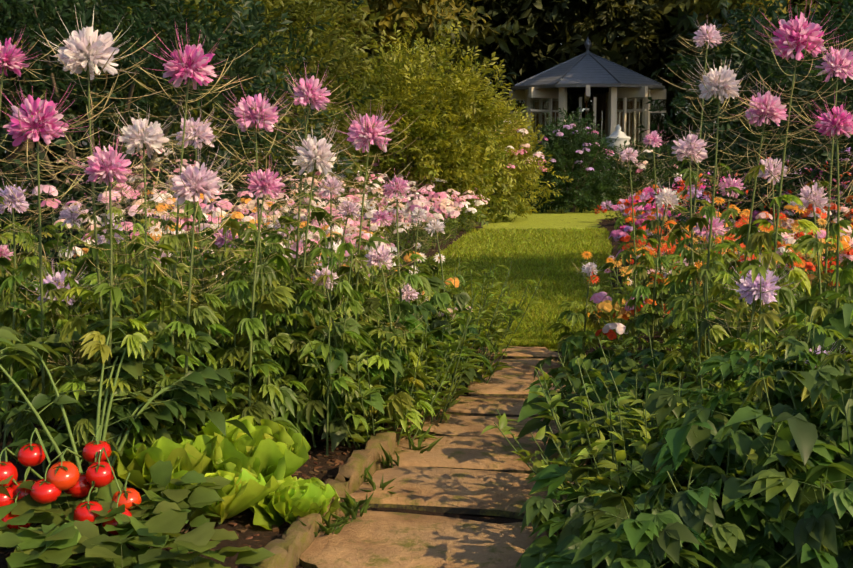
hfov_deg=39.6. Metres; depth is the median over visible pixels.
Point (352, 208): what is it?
cleome
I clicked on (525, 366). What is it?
path flagstone
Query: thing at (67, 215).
cleome
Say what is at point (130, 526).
scallop leaf plant
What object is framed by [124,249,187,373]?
cleome
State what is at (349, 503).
grass tufts
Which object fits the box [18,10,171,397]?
cleome
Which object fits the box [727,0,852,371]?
cleome
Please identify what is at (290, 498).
lettuce
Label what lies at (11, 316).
cleome
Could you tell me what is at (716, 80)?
cleome
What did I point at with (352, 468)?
kerb edging stone
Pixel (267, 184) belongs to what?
cleome
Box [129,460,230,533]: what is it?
scallop leaf plant
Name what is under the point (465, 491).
path flagstone
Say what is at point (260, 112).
cleome
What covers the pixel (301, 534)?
kerb edging stone
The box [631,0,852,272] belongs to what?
shrub
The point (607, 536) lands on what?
broad leaf clump
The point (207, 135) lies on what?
cleome
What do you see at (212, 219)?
flower border
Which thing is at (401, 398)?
cleome
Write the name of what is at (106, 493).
scallop leaf plant
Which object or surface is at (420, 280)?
cleome
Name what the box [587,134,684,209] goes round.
shrub
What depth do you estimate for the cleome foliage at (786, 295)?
4.13 m
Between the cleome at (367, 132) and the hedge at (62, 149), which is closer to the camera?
the cleome at (367, 132)
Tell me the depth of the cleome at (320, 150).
4.82 m
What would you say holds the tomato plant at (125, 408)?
on the bed soil
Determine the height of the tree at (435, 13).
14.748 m
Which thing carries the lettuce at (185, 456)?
on the bed soil
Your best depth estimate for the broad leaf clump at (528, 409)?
4.73 m
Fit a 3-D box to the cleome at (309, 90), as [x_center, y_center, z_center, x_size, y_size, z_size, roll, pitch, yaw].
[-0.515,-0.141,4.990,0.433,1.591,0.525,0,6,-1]
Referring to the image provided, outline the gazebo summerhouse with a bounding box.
[509,37,665,203]
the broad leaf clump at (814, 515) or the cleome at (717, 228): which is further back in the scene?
the cleome at (717, 228)
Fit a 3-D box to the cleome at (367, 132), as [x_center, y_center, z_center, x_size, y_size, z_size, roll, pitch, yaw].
[-0.277,-0.072,5.173,0.509,1.477,0.527,0,6,-1]
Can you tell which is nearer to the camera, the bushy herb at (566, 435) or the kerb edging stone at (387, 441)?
the bushy herb at (566, 435)
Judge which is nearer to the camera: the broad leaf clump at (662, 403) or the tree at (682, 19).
the broad leaf clump at (662, 403)
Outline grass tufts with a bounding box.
[287,345,593,551]
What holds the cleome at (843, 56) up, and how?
on the bed soil
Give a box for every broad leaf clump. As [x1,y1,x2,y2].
[7,259,109,375]
[45,297,203,381]
[157,297,319,414]
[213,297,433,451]
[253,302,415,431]
[364,276,493,397]
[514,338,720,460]
[515,456,747,567]
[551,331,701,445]
[570,464,852,567]
[634,394,852,538]
[640,330,852,473]
[651,420,852,567]
[694,355,852,529]
[705,389,852,548]
[761,290,852,376]
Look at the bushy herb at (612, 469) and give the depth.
3.57 m
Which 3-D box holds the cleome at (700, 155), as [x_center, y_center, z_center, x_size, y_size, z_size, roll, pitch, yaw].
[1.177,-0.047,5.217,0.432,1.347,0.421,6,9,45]
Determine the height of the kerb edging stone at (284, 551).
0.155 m
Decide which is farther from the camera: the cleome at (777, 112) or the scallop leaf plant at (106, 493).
the cleome at (777, 112)
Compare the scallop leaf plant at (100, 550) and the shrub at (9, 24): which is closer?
the scallop leaf plant at (100, 550)
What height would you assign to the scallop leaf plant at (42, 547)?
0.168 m
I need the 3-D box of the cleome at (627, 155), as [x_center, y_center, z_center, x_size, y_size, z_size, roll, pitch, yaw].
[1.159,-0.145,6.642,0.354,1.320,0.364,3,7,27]
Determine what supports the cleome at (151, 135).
on the bed soil
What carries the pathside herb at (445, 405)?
on the bed soil
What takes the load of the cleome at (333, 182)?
on the bed soil
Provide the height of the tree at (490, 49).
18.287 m
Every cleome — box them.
[0,31,60,412]
[0,75,113,471]
[0,173,64,460]
[0,244,36,437]
[4,259,110,444]
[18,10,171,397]
[18,198,104,383]
[45,128,171,465]
[75,217,162,388]
[102,105,205,396]
[121,25,256,423]
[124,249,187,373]
[136,144,253,436]
[153,100,244,407]
[185,224,249,409]
[199,79,313,420]
[202,156,308,432]
[255,210,324,359]
[256,119,365,433]
[257,63,350,413]
[298,171,364,298]
[299,259,374,445]
[312,99,420,423]
[315,195,379,306]
[353,235,441,431]
[355,204,419,386]
[371,169,444,402]
[388,284,436,390]
[389,207,440,347]
[415,211,474,356]
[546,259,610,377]
[597,144,663,360]
[621,174,688,354]
[633,126,687,355]
[645,120,738,382]
[655,57,769,386]
[663,20,736,356]
[677,205,747,376]
[683,170,760,340]
[686,253,805,454]
[694,80,820,360]
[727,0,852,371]
[748,147,807,354]
[769,175,852,347]
[785,342,849,402]
[786,95,852,350]
[790,35,852,312]
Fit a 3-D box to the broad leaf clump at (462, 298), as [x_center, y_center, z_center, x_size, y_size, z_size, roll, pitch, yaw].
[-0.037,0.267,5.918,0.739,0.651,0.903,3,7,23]
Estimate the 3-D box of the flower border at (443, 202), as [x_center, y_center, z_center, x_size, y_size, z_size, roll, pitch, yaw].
[-1.397,-1.199,15.609,3.927,1.450,10.875,1,6,8]
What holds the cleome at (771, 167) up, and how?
on the bed soil
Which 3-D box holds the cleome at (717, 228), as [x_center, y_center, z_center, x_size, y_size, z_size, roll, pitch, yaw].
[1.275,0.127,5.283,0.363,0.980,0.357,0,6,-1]
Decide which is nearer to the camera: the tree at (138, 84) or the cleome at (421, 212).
the cleome at (421, 212)
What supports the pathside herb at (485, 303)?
on the bed soil
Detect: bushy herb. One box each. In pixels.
[481,364,736,512]
[540,356,757,504]
[581,328,838,475]
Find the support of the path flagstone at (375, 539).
on the bed soil
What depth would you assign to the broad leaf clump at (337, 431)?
4.92 m
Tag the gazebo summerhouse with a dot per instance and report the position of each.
(626, 91)
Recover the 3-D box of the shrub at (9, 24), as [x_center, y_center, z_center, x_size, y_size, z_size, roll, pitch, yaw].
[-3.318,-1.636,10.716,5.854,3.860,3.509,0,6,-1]
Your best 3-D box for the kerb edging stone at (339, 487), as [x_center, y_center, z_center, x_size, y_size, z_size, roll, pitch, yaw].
[-0.336,0.774,4.121,0.095,0.147,0.305,1,7,10]
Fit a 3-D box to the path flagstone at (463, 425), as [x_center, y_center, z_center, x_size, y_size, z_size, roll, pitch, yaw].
[0.377,0.657,5.372,0.864,0.059,0.430,1,7,11]
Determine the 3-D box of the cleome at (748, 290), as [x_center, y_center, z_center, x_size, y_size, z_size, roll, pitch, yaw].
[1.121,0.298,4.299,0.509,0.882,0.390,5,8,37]
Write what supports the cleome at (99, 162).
on the bed soil
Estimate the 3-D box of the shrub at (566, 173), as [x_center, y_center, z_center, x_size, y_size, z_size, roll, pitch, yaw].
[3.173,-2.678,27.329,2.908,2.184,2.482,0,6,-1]
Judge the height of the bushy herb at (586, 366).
0.636 m
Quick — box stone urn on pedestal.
[605,124,631,207]
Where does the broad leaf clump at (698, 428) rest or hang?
on the bed soil
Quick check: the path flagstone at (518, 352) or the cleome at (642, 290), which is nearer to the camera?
the cleome at (642, 290)
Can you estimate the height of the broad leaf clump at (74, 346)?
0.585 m
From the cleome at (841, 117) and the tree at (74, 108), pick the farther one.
the tree at (74, 108)
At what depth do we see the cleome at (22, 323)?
4.93 m
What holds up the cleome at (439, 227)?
on the bed soil
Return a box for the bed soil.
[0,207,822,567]
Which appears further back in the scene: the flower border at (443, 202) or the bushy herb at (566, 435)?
the flower border at (443, 202)
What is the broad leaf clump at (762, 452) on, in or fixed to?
on the bed soil
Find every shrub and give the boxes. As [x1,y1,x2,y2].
[0,0,382,283]
[47,0,409,242]
[329,17,531,229]
[411,93,572,222]
[503,121,609,207]
[518,107,627,212]
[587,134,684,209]
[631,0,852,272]
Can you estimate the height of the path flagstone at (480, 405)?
0.058 m
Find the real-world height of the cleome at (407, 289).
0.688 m
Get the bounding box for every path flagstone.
[300,509,547,567]
[350,466,575,518]
[385,436,589,473]
[413,412,587,445]
[440,395,566,419]
[467,374,576,398]
[472,345,561,359]
[489,358,572,374]
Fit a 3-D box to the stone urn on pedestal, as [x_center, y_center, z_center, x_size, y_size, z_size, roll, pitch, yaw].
[4.264,-2.627,26.453,0.560,1.860,0.552,-3,7,-21]
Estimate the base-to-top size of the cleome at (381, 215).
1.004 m
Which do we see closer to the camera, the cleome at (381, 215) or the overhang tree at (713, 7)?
the cleome at (381, 215)
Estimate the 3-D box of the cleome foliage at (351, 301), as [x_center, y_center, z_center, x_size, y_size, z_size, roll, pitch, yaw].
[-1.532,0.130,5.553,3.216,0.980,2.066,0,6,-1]
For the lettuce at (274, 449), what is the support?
on the bed soil
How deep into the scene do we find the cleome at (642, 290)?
6.06 m
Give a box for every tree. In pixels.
[0,0,367,213]
[0,73,237,176]
[14,0,232,98]
[84,0,544,165]
[96,0,537,187]
[394,0,821,166]
[627,7,847,132]
[645,0,852,56]
[651,0,852,155]
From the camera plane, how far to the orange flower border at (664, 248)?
7.66 m
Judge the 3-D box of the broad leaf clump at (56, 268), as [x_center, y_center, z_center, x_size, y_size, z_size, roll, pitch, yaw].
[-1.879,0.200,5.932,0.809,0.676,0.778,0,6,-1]
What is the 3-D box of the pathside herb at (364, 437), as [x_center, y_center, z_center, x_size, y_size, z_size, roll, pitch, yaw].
[-0.252,0.436,4.966,0.580,0.580,0.814,6,9,44]
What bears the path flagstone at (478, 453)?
on the bed soil
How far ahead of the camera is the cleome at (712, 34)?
6.12 m
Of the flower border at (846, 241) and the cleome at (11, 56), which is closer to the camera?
the cleome at (11, 56)
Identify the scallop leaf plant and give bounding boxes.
[0,475,77,548]
[0,520,99,567]
[42,479,124,526]
[58,534,175,567]
[91,488,188,550]
[105,509,274,567]
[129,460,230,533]
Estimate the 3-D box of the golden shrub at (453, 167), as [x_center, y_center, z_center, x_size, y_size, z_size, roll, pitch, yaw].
[-0.089,-2.440,18.823,3.579,3.554,3.324,0,6,-1]
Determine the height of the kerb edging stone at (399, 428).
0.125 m
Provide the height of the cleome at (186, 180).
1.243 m
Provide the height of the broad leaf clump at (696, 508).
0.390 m
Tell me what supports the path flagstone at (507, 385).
on the bed soil
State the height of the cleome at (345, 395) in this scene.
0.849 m
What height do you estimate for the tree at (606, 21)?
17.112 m
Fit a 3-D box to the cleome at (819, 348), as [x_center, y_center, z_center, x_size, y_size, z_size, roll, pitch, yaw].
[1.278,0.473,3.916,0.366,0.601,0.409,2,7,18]
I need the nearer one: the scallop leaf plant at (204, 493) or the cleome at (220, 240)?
the scallop leaf plant at (204, 493)
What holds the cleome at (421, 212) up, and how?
on the bed soil
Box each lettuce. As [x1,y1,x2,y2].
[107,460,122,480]
[108,424,227,495]
[159,458,278,523]
[177,414,310,482]
[249,475,339,529]
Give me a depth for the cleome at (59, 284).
4.48 m
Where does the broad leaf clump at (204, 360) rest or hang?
on the bed soil
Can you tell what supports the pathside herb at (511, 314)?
on the bed soil
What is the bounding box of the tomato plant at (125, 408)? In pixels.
[0,317,252,534]
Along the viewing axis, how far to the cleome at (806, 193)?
4.89 m
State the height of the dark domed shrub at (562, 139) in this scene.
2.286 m
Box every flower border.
[32,175,472,349]
[56,141,489,278]
[582,187,840,351]
[587,182,852,367]
[594,147,852,267]
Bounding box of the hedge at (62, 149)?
[0,0,851,180]
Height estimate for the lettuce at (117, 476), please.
0.196 m
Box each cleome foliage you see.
[0,204,434,455]
[653,217,852,455]
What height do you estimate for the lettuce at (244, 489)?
0.199 m
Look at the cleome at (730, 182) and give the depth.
5.79 m
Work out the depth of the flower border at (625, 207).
16.36 m
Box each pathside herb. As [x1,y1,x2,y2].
[273,318,479,449]
[344,292,484,422]
[409,266,542,385]
[412,255,533,359]
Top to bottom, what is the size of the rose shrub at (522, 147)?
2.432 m
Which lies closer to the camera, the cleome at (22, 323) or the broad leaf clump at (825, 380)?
the broad leaf clump at (825, 380)
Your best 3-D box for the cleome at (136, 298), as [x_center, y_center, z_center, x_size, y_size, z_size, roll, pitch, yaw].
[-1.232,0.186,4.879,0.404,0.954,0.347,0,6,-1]
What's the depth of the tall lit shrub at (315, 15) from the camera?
14.15 m
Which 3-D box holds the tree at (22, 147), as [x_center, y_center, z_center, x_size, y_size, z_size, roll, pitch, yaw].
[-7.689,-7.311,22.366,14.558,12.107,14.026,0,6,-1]
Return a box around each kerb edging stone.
[254,538,297,567]
[282,513,322,565]
[318,478,348,524]
[335,448,377,494]
[365,432,396,469]
[384,418,411,442]
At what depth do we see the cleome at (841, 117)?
4.29 m
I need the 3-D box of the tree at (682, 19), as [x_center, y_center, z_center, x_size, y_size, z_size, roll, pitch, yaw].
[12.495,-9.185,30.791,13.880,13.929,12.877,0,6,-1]
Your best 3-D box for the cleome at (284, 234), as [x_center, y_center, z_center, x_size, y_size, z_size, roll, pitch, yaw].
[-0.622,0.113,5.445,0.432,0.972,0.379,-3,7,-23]
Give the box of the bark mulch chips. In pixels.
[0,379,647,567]
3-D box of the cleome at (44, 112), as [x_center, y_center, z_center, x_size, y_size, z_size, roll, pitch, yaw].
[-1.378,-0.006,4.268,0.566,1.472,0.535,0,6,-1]
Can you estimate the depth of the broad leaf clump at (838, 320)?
4.08 m
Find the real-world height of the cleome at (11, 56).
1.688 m
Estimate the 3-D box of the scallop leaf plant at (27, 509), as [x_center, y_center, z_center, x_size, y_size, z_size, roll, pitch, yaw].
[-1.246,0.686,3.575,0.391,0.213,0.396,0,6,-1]

